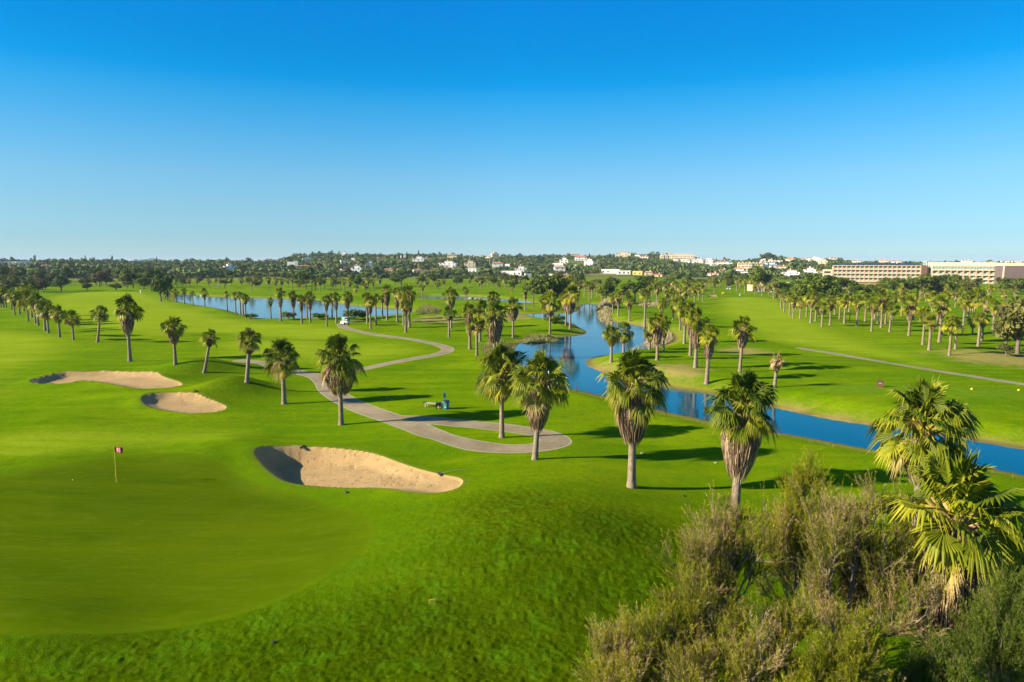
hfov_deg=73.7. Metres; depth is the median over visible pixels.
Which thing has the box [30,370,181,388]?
sand bunker
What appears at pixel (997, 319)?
tree
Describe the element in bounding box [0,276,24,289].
tree
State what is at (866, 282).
service building
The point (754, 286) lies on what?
fan palm
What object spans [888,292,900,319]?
fan palm
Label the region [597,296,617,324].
reeds
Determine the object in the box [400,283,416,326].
fan palm
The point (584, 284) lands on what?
fan palm
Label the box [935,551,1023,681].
bush
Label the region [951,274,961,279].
pine tree
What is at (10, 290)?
fan palm
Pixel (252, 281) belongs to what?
fan palm
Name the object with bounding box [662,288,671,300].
fan palm
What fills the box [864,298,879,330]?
fan palm
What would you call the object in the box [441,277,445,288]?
fan palm
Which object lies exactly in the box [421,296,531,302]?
pond
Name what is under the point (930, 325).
fan palm
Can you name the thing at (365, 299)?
fan palm
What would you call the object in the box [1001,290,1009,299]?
fan palm
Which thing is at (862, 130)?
sky
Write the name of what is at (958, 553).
fan palm
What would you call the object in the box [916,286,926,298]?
fan palm
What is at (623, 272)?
building
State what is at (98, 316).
fan palm
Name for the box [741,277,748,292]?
fan palm
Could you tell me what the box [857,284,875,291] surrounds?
pine tree
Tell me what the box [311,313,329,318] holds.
shrub
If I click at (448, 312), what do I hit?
fan palm
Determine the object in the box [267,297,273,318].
fan palm
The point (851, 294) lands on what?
fan palm
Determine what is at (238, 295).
fan palm
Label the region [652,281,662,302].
fan palm
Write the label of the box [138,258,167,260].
distant hill
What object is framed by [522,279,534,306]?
fan palm
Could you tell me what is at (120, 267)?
tree
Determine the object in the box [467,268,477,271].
house
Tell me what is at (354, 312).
shrub
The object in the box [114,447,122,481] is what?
flagstick
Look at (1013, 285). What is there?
tree
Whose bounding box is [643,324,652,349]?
fan palm
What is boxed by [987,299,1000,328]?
fan palm
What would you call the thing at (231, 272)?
pine tree
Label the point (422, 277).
tree
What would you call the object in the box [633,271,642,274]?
house
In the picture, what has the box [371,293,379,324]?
fan palm
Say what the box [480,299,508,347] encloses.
fan palm
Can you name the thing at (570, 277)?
tree
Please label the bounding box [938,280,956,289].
tree
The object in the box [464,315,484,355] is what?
fan palm
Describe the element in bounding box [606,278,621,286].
tree
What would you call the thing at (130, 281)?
pine tree
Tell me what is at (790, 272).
house
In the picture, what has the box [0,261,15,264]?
house
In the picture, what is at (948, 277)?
tree
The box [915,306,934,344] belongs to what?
fan palm
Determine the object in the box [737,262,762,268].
apartment building
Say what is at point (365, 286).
fan palm
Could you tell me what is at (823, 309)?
fan palm
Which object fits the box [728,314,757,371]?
fan palm
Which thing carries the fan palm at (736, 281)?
on the ground
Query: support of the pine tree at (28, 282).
on the ground
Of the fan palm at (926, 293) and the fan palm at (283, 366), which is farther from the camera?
the fan palm at (926, 293)
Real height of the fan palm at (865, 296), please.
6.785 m
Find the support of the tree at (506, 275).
on the ground
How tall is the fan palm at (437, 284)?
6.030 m
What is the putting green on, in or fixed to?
on the ground
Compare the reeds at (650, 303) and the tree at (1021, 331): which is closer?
the tree at (1021, 331)
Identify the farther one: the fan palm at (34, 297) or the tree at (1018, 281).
the tree at (1018, 281)
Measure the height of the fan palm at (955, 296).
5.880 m
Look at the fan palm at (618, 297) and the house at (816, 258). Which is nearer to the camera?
the fan palm at (618, 297)
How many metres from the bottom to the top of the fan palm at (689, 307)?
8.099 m
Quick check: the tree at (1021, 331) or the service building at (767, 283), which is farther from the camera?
the service building at (767, 283)
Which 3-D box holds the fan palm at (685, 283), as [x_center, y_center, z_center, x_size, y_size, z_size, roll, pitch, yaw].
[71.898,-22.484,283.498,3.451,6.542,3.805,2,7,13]
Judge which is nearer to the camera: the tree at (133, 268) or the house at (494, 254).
the tree at (133, 268)
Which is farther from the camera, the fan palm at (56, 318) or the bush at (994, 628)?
the fan palm at (56, 318)
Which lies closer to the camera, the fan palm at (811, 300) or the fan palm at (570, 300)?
the fan palm at (570, 300)
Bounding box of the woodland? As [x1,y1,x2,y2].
[0,250,1023,279]
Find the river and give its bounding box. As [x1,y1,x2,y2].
[514,304,1023,474]
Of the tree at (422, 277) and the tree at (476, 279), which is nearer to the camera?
the tree at (476, 279)
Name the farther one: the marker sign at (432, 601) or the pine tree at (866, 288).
the pine tree at (866, 288)
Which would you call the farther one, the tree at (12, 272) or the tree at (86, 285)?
the tree at (12, 272)
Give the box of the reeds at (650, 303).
[638,300,658,306]
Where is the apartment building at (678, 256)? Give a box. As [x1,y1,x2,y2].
[660,253,693,258]
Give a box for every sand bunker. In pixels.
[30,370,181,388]
[141,392,226,412]
[254,446,462,492]
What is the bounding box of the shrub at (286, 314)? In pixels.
[282,311,295,319]
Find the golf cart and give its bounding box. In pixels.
[340,317,349,324]
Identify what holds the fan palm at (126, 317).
on the ground
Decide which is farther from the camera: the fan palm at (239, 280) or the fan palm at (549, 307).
the fan palm at (239, 280)
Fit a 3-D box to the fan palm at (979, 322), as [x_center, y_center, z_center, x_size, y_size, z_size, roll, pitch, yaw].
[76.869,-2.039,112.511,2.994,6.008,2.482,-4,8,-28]
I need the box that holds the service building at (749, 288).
[747,285,765,290]
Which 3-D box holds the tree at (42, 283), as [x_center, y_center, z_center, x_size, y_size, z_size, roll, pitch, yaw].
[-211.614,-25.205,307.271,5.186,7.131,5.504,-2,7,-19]
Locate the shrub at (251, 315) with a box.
[243,313,258,318]
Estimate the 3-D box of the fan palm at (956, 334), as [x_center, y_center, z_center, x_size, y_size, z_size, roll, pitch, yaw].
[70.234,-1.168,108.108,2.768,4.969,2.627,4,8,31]
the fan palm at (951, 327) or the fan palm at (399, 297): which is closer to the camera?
the fan palm at (951, 327)
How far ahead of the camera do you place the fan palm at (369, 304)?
142.59 m
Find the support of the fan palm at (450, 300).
on the ground
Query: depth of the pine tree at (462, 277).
371.58 m
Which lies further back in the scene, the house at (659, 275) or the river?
the house at (659, 275)
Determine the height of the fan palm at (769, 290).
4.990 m
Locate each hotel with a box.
[823,263,927,280]
[929,262,996,283]
[994,263,1023,283]
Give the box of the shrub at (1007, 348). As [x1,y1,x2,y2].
[996,342,1014,355]
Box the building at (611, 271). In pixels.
[601,269,619,273]
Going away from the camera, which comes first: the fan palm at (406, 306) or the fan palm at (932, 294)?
the fan palm at (406, 306)
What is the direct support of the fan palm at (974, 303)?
on the ground
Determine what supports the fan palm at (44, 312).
on the ground
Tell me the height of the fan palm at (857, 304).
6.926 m
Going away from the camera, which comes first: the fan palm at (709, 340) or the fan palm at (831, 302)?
the fan palm at (709, 340)
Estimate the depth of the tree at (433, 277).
405.42 m
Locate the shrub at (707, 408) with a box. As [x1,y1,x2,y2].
[702,404,712,412]
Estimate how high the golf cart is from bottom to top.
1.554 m
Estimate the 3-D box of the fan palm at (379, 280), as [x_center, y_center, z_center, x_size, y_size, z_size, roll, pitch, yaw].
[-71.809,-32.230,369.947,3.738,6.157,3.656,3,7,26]
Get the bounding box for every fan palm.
[0,286,7,306]
[0,288,9,306]
[4,288,14,309]
[7,291,16,314]
[10,290,21,313]
[12,288,30,320]
[17,283,24,310]
[22,284,37,317]
[23,291,44,325]
[27,290,38,323]
[33,298,52,330]
[36,298,55,332]
[49,304,66,336]
[59,309,82,339]
[88,304,108,341]
[112,292,145,361]
[158,315,187,364]
[162,287,171,299]
[171,289,178,301]
[181,288,186,303]
[189,290,195,304]
[200,288,208,306]
[200,328,220,372]
[224,291,229,310]
[231,291,236,313]
[235,291,241,314]
[235,326,262,382]
[237,276,244,285]
[239,293,245,315]
[240,293,249,317]
[248,277,254,290]
[261,337,301,404]
[265,276,271,290]
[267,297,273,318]
[272,276,278,286]
[274,287,285,320]
[278,277,283,286]
[284,276,290,286]
[287,291,297,319]
[296,295,305,323]
[304,291,316,321]
[311,332,367,424]
[317,278,321,290]
[320,294,332,325]
[327,292,333,319]
[329,277,335,290]
[330,291,340,322]
[341,290,353,318]
[346,279,352,289]
[361,292,370,322]
[362,282,369,289]
[364,293,375,328]
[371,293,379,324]
[376,276,381,286]
[379,295,383,316]
[380,283,391,319]
[391,286,399,321]
[396,286,407,324]
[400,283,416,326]
[400,299,412,332]
[419,283,425,298]
[423,277,428,288]
[434,278,440,289]
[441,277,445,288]
[441,287,459,327]
[441,305,457,336]
[460,301,477,348]
[462,286,468,300]
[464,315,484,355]
[470,298,487,341]
[473,340,529,437]
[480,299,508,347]
[485,290,500,311]
[504,295,523,337]
[508,284,513,294]
[508,348,571,459]
[522,287,527,309]
[538,294,547,318]
[539,290,561,333]
[558,282,580,328]
[558,290,567,325]
[576,281,582,297]
[582,279,586,295]
[585,281,593,300]
[596,349,672,488]
[601,323,621,362]
[608,292,615,313]
[614,291,623,316]
[614,321,634,352]
[620,283,626,301]
[623,295,634,321]
[639,289,651,326]
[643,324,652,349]
[645,283,652,297]
[646,311,669,360]
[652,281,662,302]
[657,300,666,313]
[658,297,666,306]
[662,281,669,291]
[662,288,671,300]
[662,314,670,351]
[667,299,677,319]
[668,287,675,299]
[671,290,680,308]
[673,280,679,289]
[673,296,684,329]
[676,300,688,343]
[677,284,683,294]
[678,301,700,355]
[681,287,690,299]
[682,279,687,287]
[685,283,692,297]
[685,305,710,367]
[691,285,698,301]
[695,282,701,299]
[695,324,719,384]
[699,284,707,301]
[701,366,778,519]
[711,280,716,292]
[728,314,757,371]
[734,277,739,290]
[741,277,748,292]
[752,282,758,294]
[759,280,765,295]
[765,284,773,294]
[770,277,778,298]
[772,288,779,299]
[778,292,782,307]
[781,293,787,311]
[785,291,795,314]
[789,296,797,317]
[793,291,801,308]
[796,296,805,318]
[803,288,820,322]
[812,297,821,320]
[815,292,824,313]
[816,300,829,326]
[826,296,837,325]
[835,293,843,318]
[837,294,851,323]
[847,292,854,311]
[850,295,864,325]
[858,290,866,300]
[862,293,871,320]
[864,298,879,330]
[864,374,984,525]
[867,445,1023,666]
[870,291,878,318]
[873,288,893,327]
[881,300,901,331]
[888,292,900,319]
[897,282,905,291]
[897,292,906,315]
[898,293,920,335]
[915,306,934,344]
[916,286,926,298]
[922,288,930,301]
[922,313,939,349]
[925,291,936,312]
[930,293,951,341]
[930,296,939,319]
[940,313,961,355]
[942,290,952,300]
[948,320,965,348]
[951,289,962,306]
[956,295,970,325]
[960,287,967,294]
[962,287,990,314]
[964,291,976,317]
[966,315,975,333]
[971,311,988,346]
[979,294,994,314]
[979,312,989,340]
[985,284,994,293]
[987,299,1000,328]
[997,285,1007,296]
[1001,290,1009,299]
[1011,286,1020,296]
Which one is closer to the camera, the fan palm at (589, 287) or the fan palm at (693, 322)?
the fan palm at (693, 322)
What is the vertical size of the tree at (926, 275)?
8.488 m
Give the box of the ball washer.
[436,392,448,409]
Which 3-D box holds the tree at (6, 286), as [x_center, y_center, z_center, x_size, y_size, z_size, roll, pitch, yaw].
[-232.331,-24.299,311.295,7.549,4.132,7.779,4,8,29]
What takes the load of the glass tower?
on the ground
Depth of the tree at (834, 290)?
211.63 m
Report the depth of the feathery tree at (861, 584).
21.39 m
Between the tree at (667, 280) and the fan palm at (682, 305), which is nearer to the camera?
the fan palm at (682, 305)
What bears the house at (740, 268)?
on the ground
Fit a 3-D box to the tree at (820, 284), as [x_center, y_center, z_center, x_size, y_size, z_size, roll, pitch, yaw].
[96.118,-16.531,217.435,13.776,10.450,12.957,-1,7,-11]
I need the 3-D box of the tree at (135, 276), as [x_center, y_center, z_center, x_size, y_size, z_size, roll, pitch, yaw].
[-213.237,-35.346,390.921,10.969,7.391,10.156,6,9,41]
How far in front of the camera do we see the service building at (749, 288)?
317.94 m
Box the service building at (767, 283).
[760,282,779,290]
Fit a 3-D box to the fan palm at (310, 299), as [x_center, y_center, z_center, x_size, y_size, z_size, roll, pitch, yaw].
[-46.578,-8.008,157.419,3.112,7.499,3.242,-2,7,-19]
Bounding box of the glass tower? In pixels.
[923,260,932,274]
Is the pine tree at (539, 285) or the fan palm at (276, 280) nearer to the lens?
the pine tree at (539, 285)
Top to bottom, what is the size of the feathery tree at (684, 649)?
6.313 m
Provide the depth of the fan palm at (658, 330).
93.55 m
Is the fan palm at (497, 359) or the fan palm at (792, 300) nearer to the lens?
the fan palm at (497, 359)
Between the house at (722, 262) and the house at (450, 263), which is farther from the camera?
the house at (722, 262)
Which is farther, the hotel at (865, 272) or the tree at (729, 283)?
the hotel at (865, 272)
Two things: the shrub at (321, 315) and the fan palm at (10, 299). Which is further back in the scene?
the fan palm at (10, 299)
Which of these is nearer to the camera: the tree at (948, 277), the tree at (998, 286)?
the tree at (998, 286)
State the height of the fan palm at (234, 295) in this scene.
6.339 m
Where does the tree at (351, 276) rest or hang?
on the ground
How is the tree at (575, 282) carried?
on the ground
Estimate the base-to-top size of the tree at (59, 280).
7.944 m
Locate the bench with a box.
[423,401,440,407]
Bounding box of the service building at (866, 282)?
[842,281,877,288]
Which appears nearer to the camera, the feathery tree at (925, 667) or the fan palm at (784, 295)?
the feathery tree at (925, 667)
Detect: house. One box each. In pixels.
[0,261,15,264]
[16,261,31,263]
[223,263,234,269]
[287,262,298,265]
[340,266,354,269]
[351,264,362,272]
[413,255,424,261]
[438,260,456,267]
[464,259,475,267]
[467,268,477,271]
[491,252,498,257]
[492,261,502,266]
[515,265,525,271]
[554,264,564,270]
[559,256,567,263]
[575,255,586,260]
[584,258,594,265]
[615,251,630,256]
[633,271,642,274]
[650,273,663,276]
[715,260,729,264]
[733,266,744,270]
[782,269,799,275]
[803,266,815,272]
[808,256,820,260]
[818,258,827,264]
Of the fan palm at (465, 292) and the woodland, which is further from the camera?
the woodland
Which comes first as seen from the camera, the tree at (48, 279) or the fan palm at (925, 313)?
the fan palm at (925, 313)
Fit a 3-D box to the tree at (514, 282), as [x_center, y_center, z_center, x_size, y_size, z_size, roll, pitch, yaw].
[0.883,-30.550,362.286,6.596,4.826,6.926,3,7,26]
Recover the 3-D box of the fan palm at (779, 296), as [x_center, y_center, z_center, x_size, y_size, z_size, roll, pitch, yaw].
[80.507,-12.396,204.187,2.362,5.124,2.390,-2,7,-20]
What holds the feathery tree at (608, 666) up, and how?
on the ground
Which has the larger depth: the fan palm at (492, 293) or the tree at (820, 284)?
the tree at (820, 284)
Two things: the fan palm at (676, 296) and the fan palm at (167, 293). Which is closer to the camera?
the fan palm at (676, 296)
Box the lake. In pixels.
[176,294,402,317]
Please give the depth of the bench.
65.62 m
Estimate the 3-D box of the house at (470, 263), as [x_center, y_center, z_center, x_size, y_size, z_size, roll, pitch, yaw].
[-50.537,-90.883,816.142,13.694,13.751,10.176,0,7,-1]
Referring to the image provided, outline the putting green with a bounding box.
[0,452,377,633]
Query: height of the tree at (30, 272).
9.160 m
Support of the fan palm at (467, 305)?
on the ground
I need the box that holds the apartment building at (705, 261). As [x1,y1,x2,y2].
[694,258,712,263]
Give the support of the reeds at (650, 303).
on the ground
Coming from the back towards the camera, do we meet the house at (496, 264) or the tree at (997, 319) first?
the house at (496, 264)
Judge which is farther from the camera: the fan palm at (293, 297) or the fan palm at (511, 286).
the fan palm at (511, 286)
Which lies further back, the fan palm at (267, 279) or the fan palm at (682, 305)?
the fan palm at (267, 279)
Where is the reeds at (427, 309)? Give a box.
[415,304,440,314]
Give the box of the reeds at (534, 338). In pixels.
[522,334,558,343]
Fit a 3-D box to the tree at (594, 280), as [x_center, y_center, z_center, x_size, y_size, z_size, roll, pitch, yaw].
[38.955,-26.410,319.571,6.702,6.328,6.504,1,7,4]
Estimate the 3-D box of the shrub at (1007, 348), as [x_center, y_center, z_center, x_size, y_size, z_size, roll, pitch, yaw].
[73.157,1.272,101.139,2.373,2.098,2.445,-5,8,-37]
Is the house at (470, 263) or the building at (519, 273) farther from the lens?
the house at (470, 263)
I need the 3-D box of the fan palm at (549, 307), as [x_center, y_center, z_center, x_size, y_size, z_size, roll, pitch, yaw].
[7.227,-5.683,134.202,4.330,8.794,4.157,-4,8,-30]
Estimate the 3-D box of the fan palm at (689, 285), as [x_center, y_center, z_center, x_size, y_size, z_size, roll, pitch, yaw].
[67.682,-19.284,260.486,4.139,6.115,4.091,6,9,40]
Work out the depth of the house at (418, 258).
965.01 m
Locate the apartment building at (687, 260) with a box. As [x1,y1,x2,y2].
[674,258,693,262]
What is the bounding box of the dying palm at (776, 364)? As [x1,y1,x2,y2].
[768,350,786,387]
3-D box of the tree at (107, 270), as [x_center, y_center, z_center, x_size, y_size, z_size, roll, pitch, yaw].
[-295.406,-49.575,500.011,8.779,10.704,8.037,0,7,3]
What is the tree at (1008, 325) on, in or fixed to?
on the ground
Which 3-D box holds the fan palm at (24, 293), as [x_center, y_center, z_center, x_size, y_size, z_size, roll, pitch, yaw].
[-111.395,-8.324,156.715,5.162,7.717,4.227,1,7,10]
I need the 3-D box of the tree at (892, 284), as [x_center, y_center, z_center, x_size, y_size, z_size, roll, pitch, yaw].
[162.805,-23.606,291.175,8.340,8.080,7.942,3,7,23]
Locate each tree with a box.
[0,266,9,275]
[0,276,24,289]
[0,284,12,288]
[8,269,21,275]
[9,266,24,269]
[16,280,35,284]
[25,275,35,281]
[26,269,35,275]
[33,270,45,280]
[36,277,47,291]
[44,275,54,282]
[46,272,58,283]
[50,275,71,290]
[60,264,73,277]
[77,277,91,283]
[82,282,91,290]
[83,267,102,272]
[90,270,109,285]
[103,275,114,284]
[104,267,113,276]
[107,282,121,289]
[112,264,130,277]
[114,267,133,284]
[118,268,131,286]
[118,273,132,287]
[122,279,136,287]
[129,265,144,273]
[131,273,143,279]
[132,276,151,288]
[140,268,160,287]
[150,274,170,301]
[154,266,163,277]
[164,274,173,296]
[218,280,232,287]
[224,270,234,277]
[253,273,268,277]
[253,275,262,280]
[297,272,313,288]
[298,277,306,284]
[348,273,354,279]
[352,274,362,288]
[389,274,411,286]
[390,274,399,285]
[417,273,425,282]
[428,272,437,284]
[453,275,466,286]
[474,276,484,285]
[489,274,497,286]
[500,272,509,280]
[508,274,518,278]
[508,279,518,284]
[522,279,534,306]
[526,274,567,309]
[553,278,570,308]
[563,275,574,282]
[568,602,667,681]
[572,273,585,280]
[572,279,585,290]
[589,279,602,290]
[596,277,615,298]
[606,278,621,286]
[610,560,756,681]
[621,279,647,302]
[634,276,642,280]
[643,276,650,288]
[647,480,791,680]
[659,277,671,287]
[673,272,681,281]
[681,276,693,282]
[697,605,803,681]
[712,277,721,283]
[721,273,735,281]
[723,280,734,287]
[728,588,825,681]
[744,446,847,655]
[748,263,767,284]
[755,467,951,680]
[762,614,888,681]
[764,273,772,283]
[776,282,789,289]
[790,279,810,301]
[791,273,838,296]
[814,488,905,649]
[822,283,844,298]
[823,275,832,279]
[835,278,851,292]
[839,599,906,681]
[845,279,858,292]
[848,285,862,294]
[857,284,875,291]
[876,277,890,282]
[877,617,987,681]
[884,276,904,290]
[904,276,934,291]
[919,273,930,277]
[928,284,943,291]
[931,275,946,291]
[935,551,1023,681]
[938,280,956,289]
[941,274,952,280]
[948,278,960,282]
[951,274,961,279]
[963,282,975,290]
[969,279,980,287]
[972,278,982,283]
[990,296,1023,353]
[992,281,1010,290]
[992,299,1008,350]
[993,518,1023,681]
[995,277,1009,282]
[1008,279,1023,285]
[1008,282,1022,290]
[1017,318,1023,335]
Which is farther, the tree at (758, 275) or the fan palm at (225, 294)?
the tree at (758, 275)
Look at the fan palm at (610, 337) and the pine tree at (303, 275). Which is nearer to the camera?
the fan palm at (610, 337)
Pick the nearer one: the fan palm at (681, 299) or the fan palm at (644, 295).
the fan palm at (681, 299)
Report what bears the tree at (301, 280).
on the ground
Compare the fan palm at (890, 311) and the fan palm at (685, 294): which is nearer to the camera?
the fan palm at (890, 311)
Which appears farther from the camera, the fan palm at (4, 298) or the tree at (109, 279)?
the tree at (109, 279)
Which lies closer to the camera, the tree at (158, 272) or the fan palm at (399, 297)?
the fan palm at (399, 297)
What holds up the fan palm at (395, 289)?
on the ground
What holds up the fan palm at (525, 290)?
on the ground
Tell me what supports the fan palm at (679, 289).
on the ground
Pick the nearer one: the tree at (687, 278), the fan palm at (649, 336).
the fan palm at (649, 336)
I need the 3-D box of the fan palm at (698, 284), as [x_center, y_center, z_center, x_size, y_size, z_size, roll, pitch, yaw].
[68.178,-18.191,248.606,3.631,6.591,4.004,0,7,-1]
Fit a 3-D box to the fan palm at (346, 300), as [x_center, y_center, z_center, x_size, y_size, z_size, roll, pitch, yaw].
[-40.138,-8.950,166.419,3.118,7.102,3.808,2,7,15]
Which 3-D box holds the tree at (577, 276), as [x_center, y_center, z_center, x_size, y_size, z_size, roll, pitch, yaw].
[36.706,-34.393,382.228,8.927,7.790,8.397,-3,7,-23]
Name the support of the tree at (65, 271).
on the ground
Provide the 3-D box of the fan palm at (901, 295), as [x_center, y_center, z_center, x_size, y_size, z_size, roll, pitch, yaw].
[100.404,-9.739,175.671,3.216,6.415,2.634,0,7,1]
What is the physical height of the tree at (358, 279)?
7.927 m
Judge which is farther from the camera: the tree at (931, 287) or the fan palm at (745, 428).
the tree at (931, 287)
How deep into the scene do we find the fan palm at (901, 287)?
271.57 m
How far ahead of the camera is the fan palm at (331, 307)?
163.67 m
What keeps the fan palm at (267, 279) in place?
on the ground
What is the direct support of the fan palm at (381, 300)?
on the ground
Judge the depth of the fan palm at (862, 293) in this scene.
240.43 m
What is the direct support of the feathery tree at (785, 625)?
on the ground
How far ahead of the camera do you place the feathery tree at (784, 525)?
22.93 m
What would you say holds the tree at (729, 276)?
on the ground
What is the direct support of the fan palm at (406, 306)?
on the ground
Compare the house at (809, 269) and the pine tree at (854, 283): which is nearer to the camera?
the pine tree at (854, 283)
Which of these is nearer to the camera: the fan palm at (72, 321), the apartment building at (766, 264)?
the fan palm at (72, 321)
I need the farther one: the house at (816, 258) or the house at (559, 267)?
the house at (816, 258)
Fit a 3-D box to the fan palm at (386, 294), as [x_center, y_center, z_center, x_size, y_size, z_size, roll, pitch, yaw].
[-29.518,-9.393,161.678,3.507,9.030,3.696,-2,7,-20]
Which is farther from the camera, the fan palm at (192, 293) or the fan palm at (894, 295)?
the fan palm at (192, 293)
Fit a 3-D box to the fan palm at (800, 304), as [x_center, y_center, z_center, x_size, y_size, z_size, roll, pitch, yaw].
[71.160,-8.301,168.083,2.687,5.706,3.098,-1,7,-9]
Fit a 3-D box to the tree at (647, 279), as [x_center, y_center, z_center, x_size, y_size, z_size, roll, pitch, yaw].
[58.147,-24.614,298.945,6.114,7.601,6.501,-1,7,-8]
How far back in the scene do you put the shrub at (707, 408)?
66.97 m
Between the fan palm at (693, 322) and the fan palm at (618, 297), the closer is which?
the fan palm at (693, 322)
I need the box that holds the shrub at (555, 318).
[544,314,564,322]
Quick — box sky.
[0,0,1023,261]
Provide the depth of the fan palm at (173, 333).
85.38 m
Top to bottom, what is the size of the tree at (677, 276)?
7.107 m
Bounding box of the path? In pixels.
[233,320,1023,452]
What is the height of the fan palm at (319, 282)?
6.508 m
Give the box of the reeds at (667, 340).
[643,331,673,346]
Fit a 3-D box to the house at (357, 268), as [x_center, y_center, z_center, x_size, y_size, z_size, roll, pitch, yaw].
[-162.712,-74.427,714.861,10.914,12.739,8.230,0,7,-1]
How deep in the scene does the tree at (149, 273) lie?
356.40 m
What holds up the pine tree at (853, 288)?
on the ground
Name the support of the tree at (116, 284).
on the ground
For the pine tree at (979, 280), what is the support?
on the ground
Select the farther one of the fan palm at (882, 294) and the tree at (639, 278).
the tree at (639, 278)
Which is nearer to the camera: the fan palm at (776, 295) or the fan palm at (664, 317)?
the fan palm at (664, 317)
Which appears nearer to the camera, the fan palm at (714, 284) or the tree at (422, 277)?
the fan palm at (714, 284)
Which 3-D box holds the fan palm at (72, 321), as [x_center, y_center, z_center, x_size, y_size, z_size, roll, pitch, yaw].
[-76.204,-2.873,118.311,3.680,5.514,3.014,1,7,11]
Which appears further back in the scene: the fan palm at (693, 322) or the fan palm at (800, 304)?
the fan palm at (800, 304)
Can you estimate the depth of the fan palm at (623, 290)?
238.30 m
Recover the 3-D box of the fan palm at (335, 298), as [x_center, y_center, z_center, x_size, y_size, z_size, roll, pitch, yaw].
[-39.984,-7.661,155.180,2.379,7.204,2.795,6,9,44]
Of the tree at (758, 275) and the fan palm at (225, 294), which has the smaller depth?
the fan palm at (225, 294)
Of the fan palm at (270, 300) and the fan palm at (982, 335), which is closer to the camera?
the fan palm at (982, 335)
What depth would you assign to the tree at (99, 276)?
376.82 m
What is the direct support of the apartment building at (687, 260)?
on the ground
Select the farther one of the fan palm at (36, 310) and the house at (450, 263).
the house at (450, 263)
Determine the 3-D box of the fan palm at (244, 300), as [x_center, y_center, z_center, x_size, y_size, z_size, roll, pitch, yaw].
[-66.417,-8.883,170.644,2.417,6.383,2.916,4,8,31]
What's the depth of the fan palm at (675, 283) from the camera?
288.40 m
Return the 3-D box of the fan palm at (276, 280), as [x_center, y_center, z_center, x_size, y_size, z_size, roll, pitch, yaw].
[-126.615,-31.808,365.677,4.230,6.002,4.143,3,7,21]
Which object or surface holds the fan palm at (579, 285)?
on the ground
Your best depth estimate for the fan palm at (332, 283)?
322.78 m
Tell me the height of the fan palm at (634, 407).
8.512 m
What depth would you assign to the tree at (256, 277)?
392.67 m
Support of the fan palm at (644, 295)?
on the ground
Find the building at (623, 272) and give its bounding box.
[617,270,630,274]
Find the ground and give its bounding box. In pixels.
[0,255,1023,681]
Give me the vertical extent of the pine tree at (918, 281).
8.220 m
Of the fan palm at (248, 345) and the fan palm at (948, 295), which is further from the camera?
the fan palm at (948, 295)
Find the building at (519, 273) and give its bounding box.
[500,271,522,275]
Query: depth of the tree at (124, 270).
369.21 m
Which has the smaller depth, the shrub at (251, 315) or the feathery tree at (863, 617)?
the feathery tree at (863, 617)
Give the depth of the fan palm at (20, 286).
196.12 m
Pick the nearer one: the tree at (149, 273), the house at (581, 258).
the tree at (149, 273)
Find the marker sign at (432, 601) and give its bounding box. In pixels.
[429,599,435,603]
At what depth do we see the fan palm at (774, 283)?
251.62 m
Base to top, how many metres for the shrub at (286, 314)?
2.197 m
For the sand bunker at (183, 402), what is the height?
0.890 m
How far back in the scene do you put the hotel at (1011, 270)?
402.16 m
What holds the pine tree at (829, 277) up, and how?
on the ground
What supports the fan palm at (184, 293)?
on the ground
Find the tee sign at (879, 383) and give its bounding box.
[877,380,883,386]
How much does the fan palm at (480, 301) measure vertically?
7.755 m
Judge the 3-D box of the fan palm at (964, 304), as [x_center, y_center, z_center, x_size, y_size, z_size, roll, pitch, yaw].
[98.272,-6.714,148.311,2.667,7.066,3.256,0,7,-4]
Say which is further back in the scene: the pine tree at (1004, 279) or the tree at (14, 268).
the tree at (14, 268)
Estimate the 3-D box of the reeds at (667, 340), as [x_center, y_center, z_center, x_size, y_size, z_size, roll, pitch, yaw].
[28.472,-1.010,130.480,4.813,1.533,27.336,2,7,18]
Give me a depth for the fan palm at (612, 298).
183.14 m
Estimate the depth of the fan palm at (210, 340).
83.31 m
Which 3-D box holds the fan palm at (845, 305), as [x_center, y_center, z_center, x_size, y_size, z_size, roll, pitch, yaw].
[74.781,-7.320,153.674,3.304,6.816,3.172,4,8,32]
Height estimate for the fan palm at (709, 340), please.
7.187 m
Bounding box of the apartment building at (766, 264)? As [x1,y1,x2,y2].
[759,261,774,266]
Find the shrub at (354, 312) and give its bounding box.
[343,308,362,319]
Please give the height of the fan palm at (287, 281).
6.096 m
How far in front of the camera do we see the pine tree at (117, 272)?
386.83 m
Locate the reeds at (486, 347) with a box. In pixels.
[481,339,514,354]
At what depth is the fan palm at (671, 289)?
229.99 m
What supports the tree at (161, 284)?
on the ground
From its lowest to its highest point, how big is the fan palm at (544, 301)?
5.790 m
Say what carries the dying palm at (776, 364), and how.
on the ground
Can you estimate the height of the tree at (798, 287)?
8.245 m
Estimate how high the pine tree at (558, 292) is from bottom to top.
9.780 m
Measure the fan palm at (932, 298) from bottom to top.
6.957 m
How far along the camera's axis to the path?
59.98 m
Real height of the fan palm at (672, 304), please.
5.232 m
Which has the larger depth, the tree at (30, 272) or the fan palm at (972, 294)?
the tree at (30, 272)
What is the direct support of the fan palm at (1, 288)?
on the ground
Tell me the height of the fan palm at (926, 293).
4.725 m
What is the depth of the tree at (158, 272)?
387.25 m

